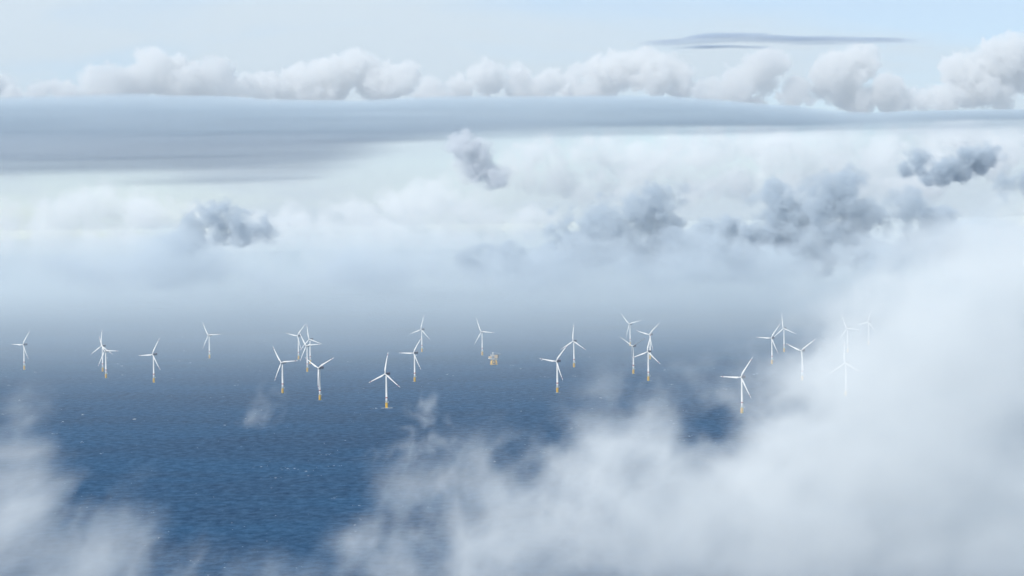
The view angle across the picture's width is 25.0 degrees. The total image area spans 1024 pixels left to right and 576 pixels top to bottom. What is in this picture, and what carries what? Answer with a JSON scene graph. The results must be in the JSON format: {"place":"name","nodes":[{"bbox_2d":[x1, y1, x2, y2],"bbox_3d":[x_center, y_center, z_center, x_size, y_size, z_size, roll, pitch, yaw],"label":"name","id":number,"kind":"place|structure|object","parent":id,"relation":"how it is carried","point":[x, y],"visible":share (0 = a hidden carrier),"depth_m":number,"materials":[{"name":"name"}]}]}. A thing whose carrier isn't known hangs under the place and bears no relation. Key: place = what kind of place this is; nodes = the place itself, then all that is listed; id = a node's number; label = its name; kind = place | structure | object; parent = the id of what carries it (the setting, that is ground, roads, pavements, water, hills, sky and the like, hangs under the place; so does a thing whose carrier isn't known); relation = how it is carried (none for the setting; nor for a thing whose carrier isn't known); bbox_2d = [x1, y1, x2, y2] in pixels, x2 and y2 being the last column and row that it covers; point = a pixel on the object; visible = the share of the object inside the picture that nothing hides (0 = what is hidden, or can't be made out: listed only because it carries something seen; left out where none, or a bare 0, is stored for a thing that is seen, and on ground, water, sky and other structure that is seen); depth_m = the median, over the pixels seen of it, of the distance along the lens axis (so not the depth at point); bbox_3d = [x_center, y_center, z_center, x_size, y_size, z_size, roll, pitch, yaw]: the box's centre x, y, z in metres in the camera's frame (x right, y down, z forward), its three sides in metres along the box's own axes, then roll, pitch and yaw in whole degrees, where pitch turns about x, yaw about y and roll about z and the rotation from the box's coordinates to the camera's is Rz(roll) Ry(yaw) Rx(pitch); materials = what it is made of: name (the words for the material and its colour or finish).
{"place":"outdoors","nodes":[
{"label":"outdoors","id":0,"kind":"place"},
{"bbox_2d":[0,241,1023,575],"bbox_3d":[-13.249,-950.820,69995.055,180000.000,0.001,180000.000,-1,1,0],"label":"sea","id":1,"kind":"structure","parent":0,"point":[184,463],"depth_m":6252.27,"materials":[{"name":"liquid"}]},
{"bbox_2d":[13,331,29,369],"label":"wind turbine","id":2,"kind":"object","parent":1,"relation":"in","point":[24,352],"visible":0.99,"depth_m":8837.36,"materials":[{"name":"white paint"}]},
{"bbox_2d":[94,333,111,371],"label":"wind turbine","id":3,"kind":"object","parent":1,"relation":"in","point":[102,367],"visible":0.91,"depth_m":8618.16,"materials":[{"name":"white paint"}]},
{"bbox_2d":[98,338,112,377],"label":"wind turbine","id":4,"kind":"object","parent":1,"relation":"in","point":[105,351],"visible":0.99,"depth_m":8190.59,"materials":[{"name":"white paint"}]},
{"bbox_2d":[139,338,159,382],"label":"wind turbine","id":5,"kind":"object","parent":1,"relation":"in","point":[153,354],"visible":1,"depth_m":7880.54,"materials":[{"name":"white paint"}]},
{"bbox_2d":[203,324,220,357],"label":"wind turbine","id":6,"kind":"object","parent":1,"relation":"in","point":[209,335],"visible":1,"depth_m":9511.19,"materials":[{"name":"white paint"}]},
{"bbox_2d":[273,347,292,392],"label":"wind turbine","id":7,"kind":"object","parent":1,"relation":"in","point":[283,387],"visible":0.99,"depth_m":7224.82,"materials":[{"name":"white paint"}]},
{"bbox_2d":[287,325,304,358],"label":"wind turbine","id":8,"kind":"object","parent":1,"relation":"in","point":[298,355],"visible":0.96,"depth_m":9323.71,"materials":[{"name":"white paint"}]},
{"bbox_2d":[299,332,318,371],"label":"wind turbine","id":9,"kind":"object","parent":1,"relation":"in","point":[307,350],"visible":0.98,"depth_m":8408.04,"materials":[{"name":"white paint"}]},
{"bbox_2d":[300,328,320,363],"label":"wind turbine","id":10,"kind":"object","parent":1,"relation":"in","point":[310,339],"visible":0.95,"depth_m":8962.59,"materials":[{"name":"white paint"}]},
{"bbox_2d":[306,358,332,399],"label":"wind turbine","id":11,"kind":"object","parent":1,"relation":"in","point":[321,366],"visible":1,"depth_m":6878.01,"materials":[{"name":"white paint"}]},
{"bbox_2d":[369,354,397,407],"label":"wind turbine","id":12,"kind":"object","parent":1,"relation":"in","point":[386,374],"visible":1,"depth_m":6512.86,"materials":[{"name":"white paint"}]},
{"bbox_2d":[405,337,421,381],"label":"wind turbine","id":13,"kind":"object","parent":1,"relation":"in","point":[414,353],"visible":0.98,"depth_m":7724.61,"materials":[{"name":"white paint"}]},
{"bbox_2d":[410,317,427,351],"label":"wind turbine","id":14,"kind":"object","parent":1,"relation":"in","point":[421,336],"visible":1,"depth_m":9810.10,"materials":[{"name":"white paint"}]},
{"bbox_2d":[474,318,492,354],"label":"wind turbine","id":15,"kind":"object","parent":1,"relation":"in","point":[482,332],"visible":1,"depth_m":9460.21,"materials":[{"name":"white paint"}]},
{"bbox_2d":[488,352,501,364],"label":"offshore platform","id":16,"kind":"structure","parent":1,"relation":"in","point":[492,357],"depth_m":8704.62,"materials":[{"name":"yellow paint"}]},
{"bbox_2d":[3,301,1016,574],"bbox_3d":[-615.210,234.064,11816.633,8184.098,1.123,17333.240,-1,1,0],"label":"whitecaps","id":17,"kind":"object","parent":1,"relation":"on","point":[495,411],"visible":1,"depth_m":4968.67,"materials":[{"name":"white liquid"}]},
{"bbox_2d":[539,346,566,392],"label":"wind turbine","id":18,"kind":"object","parent":1,"relation":"in","point":[557,387],"visible":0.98,"depth_m":7072.64,"materials":[{"name":"white paint"}]},
{"bbox_2d":[562,326,585,366],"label":"wind turbine","id":19,"kind":"object","parent":1,"relation":"in","point":[574,341],"visible":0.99,"depth_m":8467.11,"materials":[{"name":"white paint"}]},
{"bbox_2d":[622,315,640,345],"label":"wind turbine","id":20,"kind":"object","parent":1,"relation":"in","point":[630,329],"visible":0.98,"depth_m":10114.96,"materials":[{"name":"white paint"}]},
{"bbox_2d":[620,337,644,373],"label":"wind turbine","id":21,"kind":"object","parent":1,"relation":"in","point":[633,346],"visible":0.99,"depth_m":8006.01,"materials":[{"name":"white paint"}]},
{"bbox_2d":[633,335,659,380],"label":"wind turbine","id":22,"kind":"object","parent":1,"relation":"in","point":[648,377],"visible":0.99,"depth_m":7591.80,"materials":[{"name":"white paint"}]},
{"bbox_2d":[636,325,657,358],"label":"wind turbine","id":23,"kind":"object","parent":1,"relation":"in","point":[650,339],"visible":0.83,"depth_m":8961.54,"materials":[{"name":"white paint"}]},
{"bbox_2d":[720,357,752,412],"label":"wind turbine","id":24,"kind":"object","parent":1,"relation":"in","point":[742,383],"visible":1,"depth_m":6128.51,"materials":[{"name":"white paint"}]},
{"bbox_2d":[758,326,778,363],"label":"wind turbine","id":25,"kind":"object","parent":1,"relation":"in","point":[771,345],"visible":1,"depth_m":8496.43,"materials":[{"name":"white paint"}]},
{"bbox_2d":[774,320,795,351],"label":"wind turbine","id":26,"kind":"object","parent":1,"relation":"in","point":[783,336],"visible":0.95,"depth_m":9381.87,"materials":[{"name":"white paint"}]},
{"bbox_2d":[787,340,813,379],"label":"wind turbine","id":27,"kind":"object","parent":1,"relation":"in","point":[802,351],"visible":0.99,"depth_m":7511.75,"materials":[{"name":"white paint"}]},
{"bbox_2d":[829,342,861,395],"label":"wind turbine","id":28,"kind":"object","parent":1,"relation":"in","point":[848,364],"visible":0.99,"depth_m":6756.79,"materials":[{"name":"white paint"}]},
{"bbox_2d":[839,316,858,351],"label":"wind turbine","id":29,"kind":"object","parent":1,"relation":"in","point":[847,328],"visible":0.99,"depth_m":9288.70,"materials":[{"name":"white paint"}]},
{"bbox_2d":[857,310,876,343],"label":"wind turbine","id":30,"kind":"object","parent":1,"relation":"in","point":[868,322],"visible":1,"depth_m":9940.60,"materials":[{"name":"white paint"}]},
{"bbox_2d":[0,0,1023,254],"label":"sky","id":31,"kind":"structure","parent":0,"point":[127,126],"materials":[{"name":"white"}]}
]}

